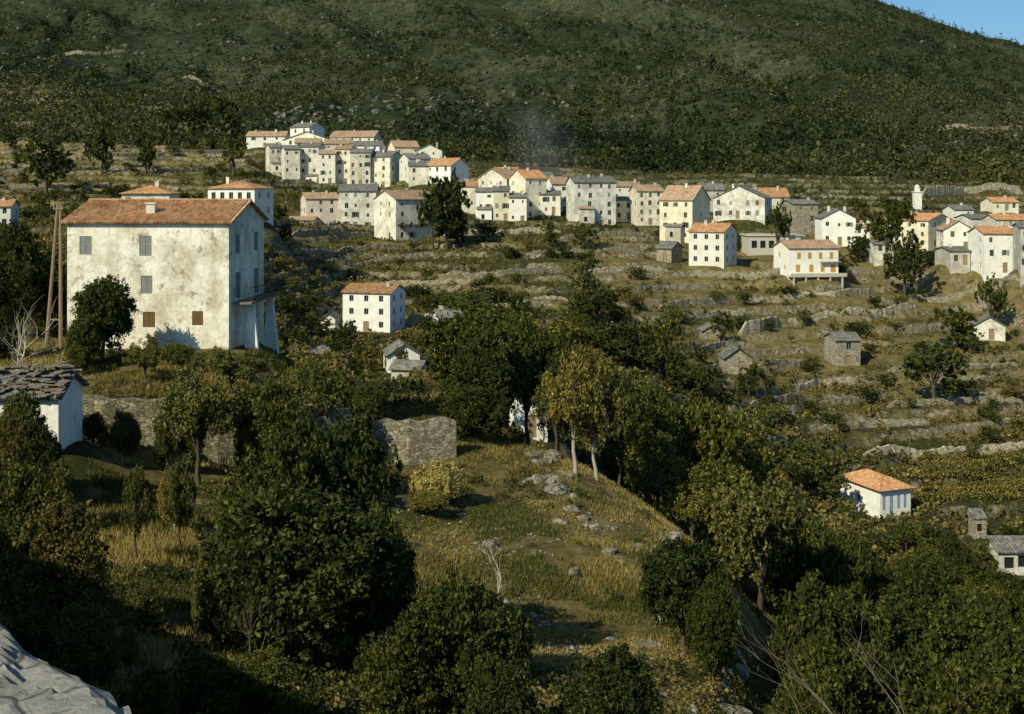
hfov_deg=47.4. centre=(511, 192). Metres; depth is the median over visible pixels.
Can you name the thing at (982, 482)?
vine row
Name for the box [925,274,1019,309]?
stone wall
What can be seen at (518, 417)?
house
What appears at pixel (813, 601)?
holm oak
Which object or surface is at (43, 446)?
holm oak
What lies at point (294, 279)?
olive tree
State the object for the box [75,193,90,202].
holm oak
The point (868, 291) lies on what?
stone wall
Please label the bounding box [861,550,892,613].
holm oak
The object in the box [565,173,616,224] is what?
house
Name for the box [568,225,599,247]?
oak tree
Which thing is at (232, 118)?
holm oak
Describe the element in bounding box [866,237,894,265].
house
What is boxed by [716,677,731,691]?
rock
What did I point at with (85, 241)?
window
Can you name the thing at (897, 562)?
oak tree
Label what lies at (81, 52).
stone wall
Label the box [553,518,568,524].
rock
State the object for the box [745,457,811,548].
oak tree
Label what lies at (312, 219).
house
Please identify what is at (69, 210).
oak tree
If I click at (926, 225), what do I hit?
house
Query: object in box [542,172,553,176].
house
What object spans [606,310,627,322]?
chestnut tree
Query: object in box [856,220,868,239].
house
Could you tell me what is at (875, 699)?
holm oak
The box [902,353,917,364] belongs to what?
holm oak
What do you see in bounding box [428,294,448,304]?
holm oak
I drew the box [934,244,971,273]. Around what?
house
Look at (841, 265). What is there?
oak tree
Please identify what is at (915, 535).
oak tree
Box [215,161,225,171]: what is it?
chestnut tree
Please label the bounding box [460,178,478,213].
house
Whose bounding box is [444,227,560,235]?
stone wall
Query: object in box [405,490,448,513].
shrub
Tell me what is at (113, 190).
holm oak
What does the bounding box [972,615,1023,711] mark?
holm oak
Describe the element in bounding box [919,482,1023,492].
vine row
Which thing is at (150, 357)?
olive tree
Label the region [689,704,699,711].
rock
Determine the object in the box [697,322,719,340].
house
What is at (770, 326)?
holm oak
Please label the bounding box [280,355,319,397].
olive tree
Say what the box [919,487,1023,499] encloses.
vine row
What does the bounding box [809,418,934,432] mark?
stone wall
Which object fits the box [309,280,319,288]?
holm oak
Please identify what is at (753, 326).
stone wall
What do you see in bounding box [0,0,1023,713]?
ground
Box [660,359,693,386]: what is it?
holm oak
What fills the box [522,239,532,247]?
chestnut tree
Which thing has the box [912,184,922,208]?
bell tower
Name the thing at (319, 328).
oak tree
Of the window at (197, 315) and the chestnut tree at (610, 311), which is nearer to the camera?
the window at (197, 315)
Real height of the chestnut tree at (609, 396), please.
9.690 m
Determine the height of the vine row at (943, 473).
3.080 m
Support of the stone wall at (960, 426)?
on the ground at (940, 282)
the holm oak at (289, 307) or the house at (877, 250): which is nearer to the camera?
the holm oak at (289, 307)
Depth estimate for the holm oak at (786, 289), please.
231.60 m
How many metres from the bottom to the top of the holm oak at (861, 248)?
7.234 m
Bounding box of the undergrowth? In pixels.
[0,321,784,713]
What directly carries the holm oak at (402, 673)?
on the ground at (940, 282)
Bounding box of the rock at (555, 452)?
[546,449,561,456]
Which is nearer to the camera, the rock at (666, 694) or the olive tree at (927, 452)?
the rock at (666, 694)
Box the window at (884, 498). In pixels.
[883,497,885,509]
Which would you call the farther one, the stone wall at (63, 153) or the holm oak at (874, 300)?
the stone wall at (63, 153)
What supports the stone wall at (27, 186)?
on the ground at (940, 282)
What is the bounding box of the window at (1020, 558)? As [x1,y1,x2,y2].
[1018,556,1023,566]
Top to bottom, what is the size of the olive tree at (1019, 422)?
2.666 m
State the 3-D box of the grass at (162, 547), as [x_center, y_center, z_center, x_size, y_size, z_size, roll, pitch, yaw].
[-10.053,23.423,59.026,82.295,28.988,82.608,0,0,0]
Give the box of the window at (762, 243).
[760,241,764,247]
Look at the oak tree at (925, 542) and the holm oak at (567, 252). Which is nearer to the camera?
the oak tree at (925, 542)
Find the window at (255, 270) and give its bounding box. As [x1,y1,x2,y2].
[254,268,257,291]
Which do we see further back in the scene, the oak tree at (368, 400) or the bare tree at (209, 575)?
the oak tree at (368, 400)
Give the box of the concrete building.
[739,234,804,255]
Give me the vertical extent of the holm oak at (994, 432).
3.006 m
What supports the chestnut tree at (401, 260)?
on the ground at (940, 282)
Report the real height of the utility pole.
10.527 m
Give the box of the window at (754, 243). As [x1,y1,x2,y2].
[752,241,756,247]
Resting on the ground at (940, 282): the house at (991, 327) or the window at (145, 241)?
the house at (991, 327)
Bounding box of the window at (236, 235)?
[235,234,238,253]
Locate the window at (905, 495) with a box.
[904,494,906,507]
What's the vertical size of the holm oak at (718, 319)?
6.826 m
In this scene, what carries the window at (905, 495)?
in the house at (873, 493)
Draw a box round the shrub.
[406,458,464,502]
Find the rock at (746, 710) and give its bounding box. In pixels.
[736,705,752,713]
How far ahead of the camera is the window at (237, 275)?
79.96 m
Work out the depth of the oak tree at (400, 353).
149.80 m
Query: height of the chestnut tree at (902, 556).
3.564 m
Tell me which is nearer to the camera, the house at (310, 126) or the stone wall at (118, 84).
the house at (310, 126)
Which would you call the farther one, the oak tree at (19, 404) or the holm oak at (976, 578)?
the holm oak at (976, 578)
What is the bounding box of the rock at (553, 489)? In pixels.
[541,483,571,495]
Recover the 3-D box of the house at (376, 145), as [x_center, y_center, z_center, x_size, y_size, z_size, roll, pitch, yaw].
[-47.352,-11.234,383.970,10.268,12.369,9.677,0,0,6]
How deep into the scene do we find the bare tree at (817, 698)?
28.50 m
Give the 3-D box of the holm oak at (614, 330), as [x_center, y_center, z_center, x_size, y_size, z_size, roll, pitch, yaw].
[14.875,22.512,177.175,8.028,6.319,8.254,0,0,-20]
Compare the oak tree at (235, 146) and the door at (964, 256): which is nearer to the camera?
the door at (964, 256)
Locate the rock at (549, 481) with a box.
[547,479,555,483]
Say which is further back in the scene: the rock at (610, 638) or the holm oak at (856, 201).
the holm oak at (856, 201)
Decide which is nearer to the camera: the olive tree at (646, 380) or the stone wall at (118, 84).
the olive tree at (646, 380)
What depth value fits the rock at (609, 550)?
60.14 m
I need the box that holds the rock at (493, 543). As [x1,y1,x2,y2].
[482,539,497,547]
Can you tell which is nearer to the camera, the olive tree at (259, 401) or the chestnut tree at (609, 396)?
the olive tree at (259, 401)
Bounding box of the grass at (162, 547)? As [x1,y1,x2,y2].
[0,331,781,713]
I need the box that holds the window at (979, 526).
[977,524,981,530]
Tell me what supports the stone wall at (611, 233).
on the ground at (940, 282)
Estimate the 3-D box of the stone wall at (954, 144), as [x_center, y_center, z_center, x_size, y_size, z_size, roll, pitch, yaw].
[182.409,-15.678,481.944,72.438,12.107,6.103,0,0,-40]
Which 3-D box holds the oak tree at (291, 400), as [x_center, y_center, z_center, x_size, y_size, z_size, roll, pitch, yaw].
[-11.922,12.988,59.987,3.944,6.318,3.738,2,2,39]
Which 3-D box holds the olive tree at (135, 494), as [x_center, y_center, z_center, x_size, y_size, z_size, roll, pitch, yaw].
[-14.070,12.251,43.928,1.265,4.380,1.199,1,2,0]
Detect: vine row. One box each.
[919,456,1023,472]
[919,476,1023,488]
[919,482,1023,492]
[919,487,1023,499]
[920,451,1023,461]
[920,460,1023,479]
[920,468,1023,484]
[920,469,1023,484]
[921,463,1021,480]
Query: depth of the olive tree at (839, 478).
150.67 m
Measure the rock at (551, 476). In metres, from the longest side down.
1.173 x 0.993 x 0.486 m
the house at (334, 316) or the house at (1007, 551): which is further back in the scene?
the house at (334, 316)
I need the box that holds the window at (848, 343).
[847,342,850,349]
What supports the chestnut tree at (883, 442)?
on the ground at (940, 282)
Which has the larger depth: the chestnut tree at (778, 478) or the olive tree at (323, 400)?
the chestnut tree at (778, 478)
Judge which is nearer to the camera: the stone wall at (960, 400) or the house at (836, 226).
the stone wall at (960, 400)
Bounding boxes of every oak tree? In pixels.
[0,387,47,427]
[0,453,68,609]
[34,196,50,209]
[48,188,66,200]
[58,590,123,685]
[63,310,106,369]
[64,204,78,216]
[64,343,94,375]
[82,411,105,443]
[111,660,179,713]
[122,162,133,168]
[125,166,138,174]
[152,410,179,470]
[165,145,179,155]
[201,166,217,176]
[220,132,247,175]
[225,645,301,713]
[232,423,259,479]
[239,385,307,450]
[301,294,322,310]
[302,185,311,191]
[304,314,332,337]
[327,376,363,417]
[330,186,338,194]
[345,383,384,433]
[346,344,373,356]
[393,344,408,358]
[414,293,438,307]
[417,298,429,311]
[423,298,476,314]
[441,291,464,305]
[446,318,536,433]
[463,296,535,432]
[483,272,494,282]
[509,272,521,282]
[517,321,548,443]
[535,323,576,450]
[540,221,559,246]
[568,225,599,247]
[569,326,611,351]
[575,312,595,326]
[580,355,615,366]
[583,249,596,258]
[595,418,648,493]
[616,381,690,506]
[625,315,660,366]
[626,266,647,279]
[645,391,735,540]
[654,302,685,351]
[668,309,689,321]
[681,441,743,560]
[737,236,741,250]
[737,292,752,304]
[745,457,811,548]
[745,496,828,632]
[755,367,765,374]
[769,439,824,465]
[802,356,819,370]
[809,524,871,601]
[811,581,920,678]
[838,255,848,272]
[875,569,898,596]
[886,555,910,568]
[888,565,902,580]
[891,525,924,552]
[896,545,944,574]
[897,522,924,546]
[911,537,939,552]
[915,588,1019,709]
[922,545,941,556]
[951,580,1008,610]
[959,571,972,585]
[960,443,990,460]
[966,537,998,569]
[974,272,1007,317]
[981,410,1002,420]
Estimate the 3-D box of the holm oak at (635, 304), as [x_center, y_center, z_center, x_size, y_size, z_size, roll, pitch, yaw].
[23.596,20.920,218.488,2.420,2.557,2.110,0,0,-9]
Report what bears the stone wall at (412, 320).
on the ground at (940, 282)
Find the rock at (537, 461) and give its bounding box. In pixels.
[532,459,543,465]
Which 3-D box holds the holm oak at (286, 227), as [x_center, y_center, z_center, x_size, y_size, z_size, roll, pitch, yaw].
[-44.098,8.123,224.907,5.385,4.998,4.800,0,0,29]
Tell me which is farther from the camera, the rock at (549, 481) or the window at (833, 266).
the window at (833, 266)
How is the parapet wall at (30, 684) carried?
on the ground at (940, 282)
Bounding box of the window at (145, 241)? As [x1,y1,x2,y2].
[140,236,151,255]
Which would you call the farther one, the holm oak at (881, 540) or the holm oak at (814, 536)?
the holm oak at (881, 540)
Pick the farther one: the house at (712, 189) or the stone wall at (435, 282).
the house at (712, 189)
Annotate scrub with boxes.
[0,0,1023,183]
[0,124,1023,615]
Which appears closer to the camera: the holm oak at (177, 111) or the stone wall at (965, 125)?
the holm oak at (177, 111)
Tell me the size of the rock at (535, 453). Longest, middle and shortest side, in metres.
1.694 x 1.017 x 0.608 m
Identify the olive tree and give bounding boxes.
[7,150,22,157]
[22,205,42,221]
[38,457,74,502]
[109,404,142,456]
[117,182,130,190]
[119,465,154,558]
[122,334,166,385]
[124,578,165,635]
[150,356,250,484]
[159,342,195,365]
[161,449,198,549]
[178,419,206,471]
[182,143,191,148]
[190,531,217,636]
[206,348,277,397]
[231,369,291,456]
[273,255,295,270]
[274,358,345,422]
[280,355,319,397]
[284,189,301,201]
[284,276,304,288]
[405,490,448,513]
[462,290,492,306]
[467,265,475,272]
[525,317,579,348]
[529,367,568,450]
[566,257,599,294]
[594,361,664,406]
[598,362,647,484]
[611,303,631,317]
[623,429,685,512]
[658,465,714,539]
[687,384,714,398]
[701,463,810,625]
[709,289,721,300]
[718,404,778,578]
[733,314,755,322]
[760,409,785,426]
[761,403,791,422]
[776,380,795,393]
[779,449,805,466]
[781,449,833,487]
[795,313,811,325]
[811,468,851,502]
[893,294,909,302]
[905,396,916,408]
[917,450,938,460]
[1005,417,1023,431]
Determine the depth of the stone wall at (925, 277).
252.02 m
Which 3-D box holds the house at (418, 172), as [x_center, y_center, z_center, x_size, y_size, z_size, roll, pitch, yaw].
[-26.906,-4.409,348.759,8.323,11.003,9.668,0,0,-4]
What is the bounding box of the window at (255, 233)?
[254,232,257,249]
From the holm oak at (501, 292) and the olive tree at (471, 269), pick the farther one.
the olive tree at (471, 269)
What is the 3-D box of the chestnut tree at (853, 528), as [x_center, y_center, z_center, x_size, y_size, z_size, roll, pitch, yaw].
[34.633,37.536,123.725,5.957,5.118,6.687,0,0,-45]
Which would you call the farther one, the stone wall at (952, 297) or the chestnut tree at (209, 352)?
the stone wall at (952, 297)
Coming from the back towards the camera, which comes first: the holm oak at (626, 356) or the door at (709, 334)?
the door at (709, 334)
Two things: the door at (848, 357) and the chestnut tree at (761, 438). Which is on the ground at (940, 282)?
the chestnut tree at (761, 438)
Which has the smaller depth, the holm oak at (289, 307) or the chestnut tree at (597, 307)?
the holm oak at (289, 307)
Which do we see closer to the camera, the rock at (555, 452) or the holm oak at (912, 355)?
the rock at (555, 452)
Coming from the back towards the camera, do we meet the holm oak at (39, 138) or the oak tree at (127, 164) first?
the holm oak at (39, 138)
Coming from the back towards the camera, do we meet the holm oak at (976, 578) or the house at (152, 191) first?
the house at (152, 191)
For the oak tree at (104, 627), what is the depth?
25.75 m
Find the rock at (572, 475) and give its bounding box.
[565,473,574,478]
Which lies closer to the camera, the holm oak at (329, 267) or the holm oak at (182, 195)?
the holm oak at (329, 267)
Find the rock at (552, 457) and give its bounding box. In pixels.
[544,455,559,464]
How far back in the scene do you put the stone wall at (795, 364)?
201.90 m
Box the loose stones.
[378,441,759,698]
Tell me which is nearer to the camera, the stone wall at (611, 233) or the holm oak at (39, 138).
the stone wall at (611, 233)
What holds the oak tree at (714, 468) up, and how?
on the ground at (940, 282)
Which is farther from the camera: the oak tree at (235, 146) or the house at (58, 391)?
the oak tree at (235, 146)
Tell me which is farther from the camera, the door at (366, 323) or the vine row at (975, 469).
the door at (366, 323)
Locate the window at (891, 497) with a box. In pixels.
[890,496,892,514]
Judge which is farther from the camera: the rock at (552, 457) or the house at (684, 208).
the house at (684, 208)
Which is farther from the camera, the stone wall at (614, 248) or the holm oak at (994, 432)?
the stone wall at (614, 248)
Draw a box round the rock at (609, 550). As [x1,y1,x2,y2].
[601,547,616,554]
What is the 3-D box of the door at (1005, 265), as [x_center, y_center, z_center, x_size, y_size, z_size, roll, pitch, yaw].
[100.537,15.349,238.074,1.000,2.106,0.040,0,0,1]
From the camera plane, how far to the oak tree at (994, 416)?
182.10 m
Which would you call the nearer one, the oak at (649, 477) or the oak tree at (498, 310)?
the oak at (649, 477)
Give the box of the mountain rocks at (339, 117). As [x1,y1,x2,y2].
[0,0,1022,148]
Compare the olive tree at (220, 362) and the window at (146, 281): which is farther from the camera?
the window at (146, 281)
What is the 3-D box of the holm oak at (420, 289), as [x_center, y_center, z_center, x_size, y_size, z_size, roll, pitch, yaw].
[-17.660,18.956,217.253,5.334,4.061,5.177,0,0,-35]
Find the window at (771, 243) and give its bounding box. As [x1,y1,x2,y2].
[769,241,773,247]
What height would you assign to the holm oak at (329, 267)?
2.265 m
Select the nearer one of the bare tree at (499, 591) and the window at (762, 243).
the bare tree at (499, 591)
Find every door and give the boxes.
[364,321,368,330]
[504,213,507,220]
[528,415,536,437]
[663,253,666,261]
[707,332,712,338]
[736,211,739,218]
[738,361,744,372]
[811,226,814,233]
[838,237,841,245]
[846,355,850,364]
[963,255,966,264]
[989,329,993,339]
[1003,263,1007,272]
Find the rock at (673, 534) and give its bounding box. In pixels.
[666,531,683,539]
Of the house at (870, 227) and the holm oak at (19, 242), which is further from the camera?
the house at (870, 227)
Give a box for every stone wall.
[0,60,93,69]
[0,166,107,172]
[0,182,113,189]
[1,121,81,126]
[3,91,87,105]
[24,79,130,86]
[31,148,87,154]
[37,49,127,59]
[82,392,351,488]
[112,149,227,155]
[117,75,204,92]
[117,106,185,113]
[118,167,241,172]
[277,296,339,312]
[292,228,373,238]
[293,243,400,257]
[328,254,420,268]
[373,417,455,464]
[389,278,477,285]
[405,307,444,327]
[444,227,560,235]
[446,267,560,276]
[492,295,567,307]
[532,245,642,253]
[560,231,654,238]
[589,265,667,273]
[625,283,714,290]
[658,297,730,307]
[659,364,721,377]
[690,268,779,279]
[691,340,758,350]
[732,435,782,448]
[738,316,780,335]
[750,394,861,406]
[758,358,813,369]
[768,374,865,393]
[788,310,838,324]
[801,288,876,296]
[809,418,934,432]
[840,303,916,318]
[846,268,931,283]
[863,442,1023,458]
[877,324,954,334]
[887,362,1021,371]
[887,396,1023,407]
[904,140,988,150]
[916,417,1017,435]
[922,182,1022,195]
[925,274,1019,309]
[938,123,1021,130]
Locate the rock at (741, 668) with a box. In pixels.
[732,663,748,680]
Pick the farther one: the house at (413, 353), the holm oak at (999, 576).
the house at (413, 353)
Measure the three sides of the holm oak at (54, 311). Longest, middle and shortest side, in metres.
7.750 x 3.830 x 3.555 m
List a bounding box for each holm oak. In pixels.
[0,219,66,335]
[0,250,31,317]
[0,305,28,360]
[2,138,16,149]
[9,601,108,680]
[11,133,76,193]
[19,410,66,476]
[29,191,49,207]
[32,251,66,333]
[34,136,46,140]
[40,206,55,219]
[69,184,79,189]
[69,274,137,361]
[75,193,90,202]
[84,110,118,172]
[104,185,128,197]
[131,126,159,172]
[156,100,190,129]
[169,647,248,713]
[179,96,215,127]
[180,191,196,197]
[183,424,321,563]
[193,192,205,198]
[193,464,411,665]
[199,529,292,659]
[204,95,245,133]
[204,168,217,178]
[207,139,218,147]
[223,406,325,503]
[267,411,404,524]
[273,201,288,225]
[274,222,296,241]
[274,291,299,312]
[274,296,299,318]
[281,327,310,345]
[284,304,310,322]
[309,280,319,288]
[322,264,334,271]
[323,336,351,354]
[329,319,358,350]
[336,498,420,668]
[343,354,364,372]
[344,268,360,278]
[353,599,452,713]
[356,240,365,245]
[405,283,433,296]
[407,241,420,250]
[409,567,536,713]
[415,186,444,249]
[415,315,432,327]
[417,299,521,390]
[418,315,432,329]
[420,168,470,249]
[423,298,443,310]
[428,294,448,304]
[435,332,517,435]
[436,380,510,442]
[445,187,454,195]
[445,205,468,248]
[455,638,536,713]
[469,278,490,291]
[470,219,497,241]
[488,288,510,302]
[489,290,502,304]
[501,246,521,256]
[505,293,523,309]
[540,247,558,257]
[550,639,667,713]
[555,245,576,257]
[560,317,582,326]
[563,323,609,353]
[566,291,595,323]
[569,252,588,260]
[574,283,621,322]
[579,242,592,249]
[586,258,602,268]
[587,319,641,351]
[607,334,654,366]
[619,316,629,325]
[633,299,644,308]
[635,341,692,381]
[636,533,729,654]
[638,486,655,508]
[640,407,679,524]
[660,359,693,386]
[673,360,715,397]
[684,568,742,681]
[686,350,710,361]
[698,536,756,567]
[710,310,735,340]
[735,317,744,330]
[737,362,762,395]
[759,394,778,408]
[761,378,775,389]
[761,564,855,686]
[763,671,839,713]
[764,318,777,331]
[765,198,792,242]
[776,286,797,293]
[779,462,807,488]
[782,627,870,713]
[787,518,838,587]
[790,491,804,508]
[799,362,811,371]
[802,399,814,409]
[810,406,821,414]
[821,412,843,427]
[831,630,923,713]
[844,320,861,332]
[846,235,869,261]
[847,198,868,210]
[854,210,886,248]
[854,323,874,337]
[854,385,879,401]
[857,529,895,550]
[861,342,878,354]
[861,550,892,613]
[862,547,886,569]
[867,296,881,307]
[870,195,916,250]
[875,372,897,388]
[876,564,968,674]
[882,197,897,209]
[882,230,929,296]
[887,321,903,331]
[887,635,1023,713]
[889,522,915,548]
[890,550,965,615]
[896,340,972,397]
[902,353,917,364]
[912,340,930,349]
[912,521,946,541]
[918,248,934,268]
[927,306,984,348]
[930,535,943,554]
[937,529,981,574]
[956,562,985,587]
[971,578,1023,635]
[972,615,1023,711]
[976,405,994,417]
[978,425,991,440]
[979,562,1023,596]
[985,427,1000,443]
[986,397,998,406]
[995,523,1023,534]
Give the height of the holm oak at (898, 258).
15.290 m
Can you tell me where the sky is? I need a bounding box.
[878,0,1023,44]
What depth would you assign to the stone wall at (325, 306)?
199.25 m
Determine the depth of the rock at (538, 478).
72.14 m
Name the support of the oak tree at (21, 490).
on the ground at (940, 282)
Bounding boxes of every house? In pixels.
[0,197,19,224]
[0,364,89,452]
[61,198,281,353]
[119,181,181,197]
[206,177,274,224]
[245,129,289,148]
[265,142,281,176]
[281,144,300,178]
[283,130,327,144]
[288,216,319,224]
[289,121,324,136]
[294,136,321,145]
[299,141,325,182]
[299,190,338,225]
[309,345,332,358]
[318,148,336,182]
[319,310,340,329]
[323,138,350,149]
[329,130,382,142]
[334,143,354,183]
[337,182,379,225]
[340,282,407,332]
[349,147,375,183]
[350,139,385,150]
[371,150,400,186]
[372,188,436,240]
[382,338,422,372]
[387,139,419,154]
[388,359,428,378]
[398,151,431,182]
[408,159,429,186]
[416,142,444,159]
[427,156,469,183]
[431,305,463,353]
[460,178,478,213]
[475,185,492,219]
[476,167,515,186]
[492,183,509,220]
[494,165,518,168]
[508,168,547,217]
[508,191,527,220]
[509,391,547,441]
[539,189,561,215]
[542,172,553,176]
[546,175,567,211]
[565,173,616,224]
[616,179,639,195]
[616,194,629,221]
[628,183,663,225]
[655,241,683,262]
[658,183,711,243]
[687,220,738,268]
[696,181,724,211]
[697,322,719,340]
[712,184,772,224]
[717,343,753,374]
[751,186,790,211]
[772,237,846,287]
[779,197,818,233]
[813,206,857,246]
[822,332,862,365]
[841,469,915,517]
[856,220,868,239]
[862,218,878,238]
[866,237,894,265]
[883,210,951,251]
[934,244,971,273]
[935,217,970,248]
[941,203,974,219]
[953,212,985,227]
[966,224,1012,281]
[967,508,987,538]
[968,313,1006,341]
[979,195,1019,213]
[980,212,1023,229]
[986,535,1023,575]
[1011,222,1023,286]
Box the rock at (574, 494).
[566,492,578,498]
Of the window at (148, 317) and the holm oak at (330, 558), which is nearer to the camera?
the holm oak at (330, 558)
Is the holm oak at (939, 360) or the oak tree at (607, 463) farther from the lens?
the holm oak at (939, 360)
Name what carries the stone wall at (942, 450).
on the ground at (940, 282)
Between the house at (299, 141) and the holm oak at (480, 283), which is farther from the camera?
the house at (299, 141)
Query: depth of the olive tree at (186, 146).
397.89 m
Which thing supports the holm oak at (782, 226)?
on the ground at (940, 282)
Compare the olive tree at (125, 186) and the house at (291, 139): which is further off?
the house at (291, 139)
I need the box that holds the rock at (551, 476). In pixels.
[545,474,559,478]
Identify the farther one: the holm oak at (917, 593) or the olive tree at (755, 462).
the olive tree at (755, 462)
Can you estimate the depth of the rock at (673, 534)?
67.50 m
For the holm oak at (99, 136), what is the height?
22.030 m
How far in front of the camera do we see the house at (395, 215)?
275.03 m
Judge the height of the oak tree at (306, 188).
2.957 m
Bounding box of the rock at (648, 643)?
[635,639,662,648]
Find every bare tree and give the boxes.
[0,295,72,369]
[0,316,51,364]
[192,523,227,640]
[228,585,302,653]
[478,540,511,597]
[731,608,850,713]
[843,589,983,713]
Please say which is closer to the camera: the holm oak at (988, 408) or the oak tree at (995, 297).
the holm oak at (988, 408)
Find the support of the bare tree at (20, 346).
on the ground at (940, 282)
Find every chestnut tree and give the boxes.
[0,411,28,507]
[0,490,116,626]
[14,176,26,183]
[56,191,72,202]
[74,179,91,189]
[96,422,111,447]
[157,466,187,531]
[203,346,238,371]
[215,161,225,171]
[244,156,253,165]
[357,346,385,371]
[374,260,387,268]
[393,257,403,264]
[411,297,420,304]
[420,268,433,279]
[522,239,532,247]
[542,341,604,475]
[559,322,585,345]
[571,344,632,378]
[572,355,629,480]
[585,302,601,313]
[604,308,619,318]
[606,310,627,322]
[614,286,631,295]
[619,291,645,309]
[733,430,769,449]
[770,464,793,491]
[829,524,870,550]
[830,418,848,431]
[856,208,870,219]
[876,437,893,445]
[892,551,914,563]
[998,385,1023,397]
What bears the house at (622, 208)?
on the ground at (940, 282)
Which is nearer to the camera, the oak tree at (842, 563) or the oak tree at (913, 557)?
the oak tree at (842, 563)
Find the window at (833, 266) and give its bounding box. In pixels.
[831,264,835,271]
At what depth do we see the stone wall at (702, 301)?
225.76 m
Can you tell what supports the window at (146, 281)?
in the house at (191, 270)
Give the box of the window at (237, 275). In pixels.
[235,272,239,297]
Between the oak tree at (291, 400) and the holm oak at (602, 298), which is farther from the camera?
the holm oak at (602, 298)
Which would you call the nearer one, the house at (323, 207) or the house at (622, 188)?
the house at (323, 207)
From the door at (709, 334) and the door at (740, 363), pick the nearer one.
the door at (740, 363)
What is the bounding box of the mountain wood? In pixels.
[0,0,1023,184]
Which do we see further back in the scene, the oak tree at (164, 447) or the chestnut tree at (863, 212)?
the chestnut tree at (863, 212)
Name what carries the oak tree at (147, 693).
on the ground at (940, 282)
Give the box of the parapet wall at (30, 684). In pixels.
[0,624,130,713]
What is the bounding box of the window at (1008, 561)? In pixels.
[1004,557,1013,567]
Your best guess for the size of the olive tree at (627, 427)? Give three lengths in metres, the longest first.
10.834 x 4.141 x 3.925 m
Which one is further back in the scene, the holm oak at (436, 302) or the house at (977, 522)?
the holm oak at (436, 302)
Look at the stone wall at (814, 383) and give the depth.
197.82 m
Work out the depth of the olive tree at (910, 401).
186.65 m
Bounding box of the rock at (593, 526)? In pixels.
[589,523,601,530]
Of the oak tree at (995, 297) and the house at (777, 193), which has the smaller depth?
the oak tree at (995, 297)
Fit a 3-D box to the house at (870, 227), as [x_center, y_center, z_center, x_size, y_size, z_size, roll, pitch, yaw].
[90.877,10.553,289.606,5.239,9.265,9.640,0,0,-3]
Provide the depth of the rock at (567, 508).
66.72 m
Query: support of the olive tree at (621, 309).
on the ground at (940, 282)
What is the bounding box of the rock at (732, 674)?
[727,669,735,680]
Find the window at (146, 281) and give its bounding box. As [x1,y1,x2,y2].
[141,276,151,292]
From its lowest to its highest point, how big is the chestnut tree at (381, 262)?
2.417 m
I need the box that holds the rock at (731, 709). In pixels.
[719,703,744,713]
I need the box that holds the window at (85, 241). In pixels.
[80,236,91,254]
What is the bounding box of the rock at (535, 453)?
[525,450,542,457]
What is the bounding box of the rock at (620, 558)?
[613,556,623,563]
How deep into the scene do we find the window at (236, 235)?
79.75 m
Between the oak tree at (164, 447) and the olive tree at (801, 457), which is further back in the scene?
the olive tree at (801, 457)
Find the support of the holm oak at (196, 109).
on the ground at (940, 282)
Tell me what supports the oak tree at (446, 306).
on the ground at (940, 282)
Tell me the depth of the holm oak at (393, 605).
35.66 m
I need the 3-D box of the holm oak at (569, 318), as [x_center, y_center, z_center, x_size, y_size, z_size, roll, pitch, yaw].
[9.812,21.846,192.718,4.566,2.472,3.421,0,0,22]
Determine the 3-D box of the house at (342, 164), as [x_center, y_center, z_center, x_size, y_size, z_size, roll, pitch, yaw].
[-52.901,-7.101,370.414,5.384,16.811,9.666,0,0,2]
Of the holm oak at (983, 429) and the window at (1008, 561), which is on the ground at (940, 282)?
the holm oak at (983, 429)
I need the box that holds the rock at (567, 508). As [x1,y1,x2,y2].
[563,504,581,512]
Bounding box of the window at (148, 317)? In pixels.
[143,312,154,326]
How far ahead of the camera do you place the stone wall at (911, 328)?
221.30 m
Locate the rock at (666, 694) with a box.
[661,692,668,696]
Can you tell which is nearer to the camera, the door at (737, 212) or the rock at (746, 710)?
the rock at (746, 710)
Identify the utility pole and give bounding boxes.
[44,203,62,347]
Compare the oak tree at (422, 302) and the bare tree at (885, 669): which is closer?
the bare tree at (885, 669)
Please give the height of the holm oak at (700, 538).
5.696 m
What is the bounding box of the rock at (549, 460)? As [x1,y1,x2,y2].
[540,457,552,464]
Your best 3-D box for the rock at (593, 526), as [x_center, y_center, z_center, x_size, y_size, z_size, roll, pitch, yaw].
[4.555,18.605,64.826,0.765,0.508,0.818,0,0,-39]
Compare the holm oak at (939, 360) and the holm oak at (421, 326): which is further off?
the holm oak at (939, 360)
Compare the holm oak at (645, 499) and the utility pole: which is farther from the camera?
the holm oak at (645, 499)
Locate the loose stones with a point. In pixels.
(571, 646)
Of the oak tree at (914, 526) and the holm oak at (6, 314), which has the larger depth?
the oak tree at (914, 526)
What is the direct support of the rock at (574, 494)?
on the ground at (940, 282)
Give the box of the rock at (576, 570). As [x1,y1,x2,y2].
[567,567,580,576]
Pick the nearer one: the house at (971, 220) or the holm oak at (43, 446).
the holm oak at (43, 446)
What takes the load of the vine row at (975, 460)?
on the ground at (940, 282)
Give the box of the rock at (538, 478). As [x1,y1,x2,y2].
[532,474,547,483]
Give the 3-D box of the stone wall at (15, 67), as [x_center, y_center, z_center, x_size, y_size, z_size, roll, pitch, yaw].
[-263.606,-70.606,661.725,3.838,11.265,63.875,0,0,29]
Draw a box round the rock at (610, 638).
[603,636,617,641]
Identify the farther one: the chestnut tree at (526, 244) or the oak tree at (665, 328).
the chestnut tree at (526, 244)
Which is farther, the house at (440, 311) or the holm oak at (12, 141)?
the holm oak at (12, 141)
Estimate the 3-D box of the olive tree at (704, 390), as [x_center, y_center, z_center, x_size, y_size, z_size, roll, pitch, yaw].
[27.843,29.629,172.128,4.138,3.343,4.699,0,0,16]
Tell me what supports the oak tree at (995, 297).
on the ground at (940, 282)
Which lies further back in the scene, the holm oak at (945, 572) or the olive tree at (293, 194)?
the olive tree at (293, 194)
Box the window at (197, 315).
[193,311,202,324]

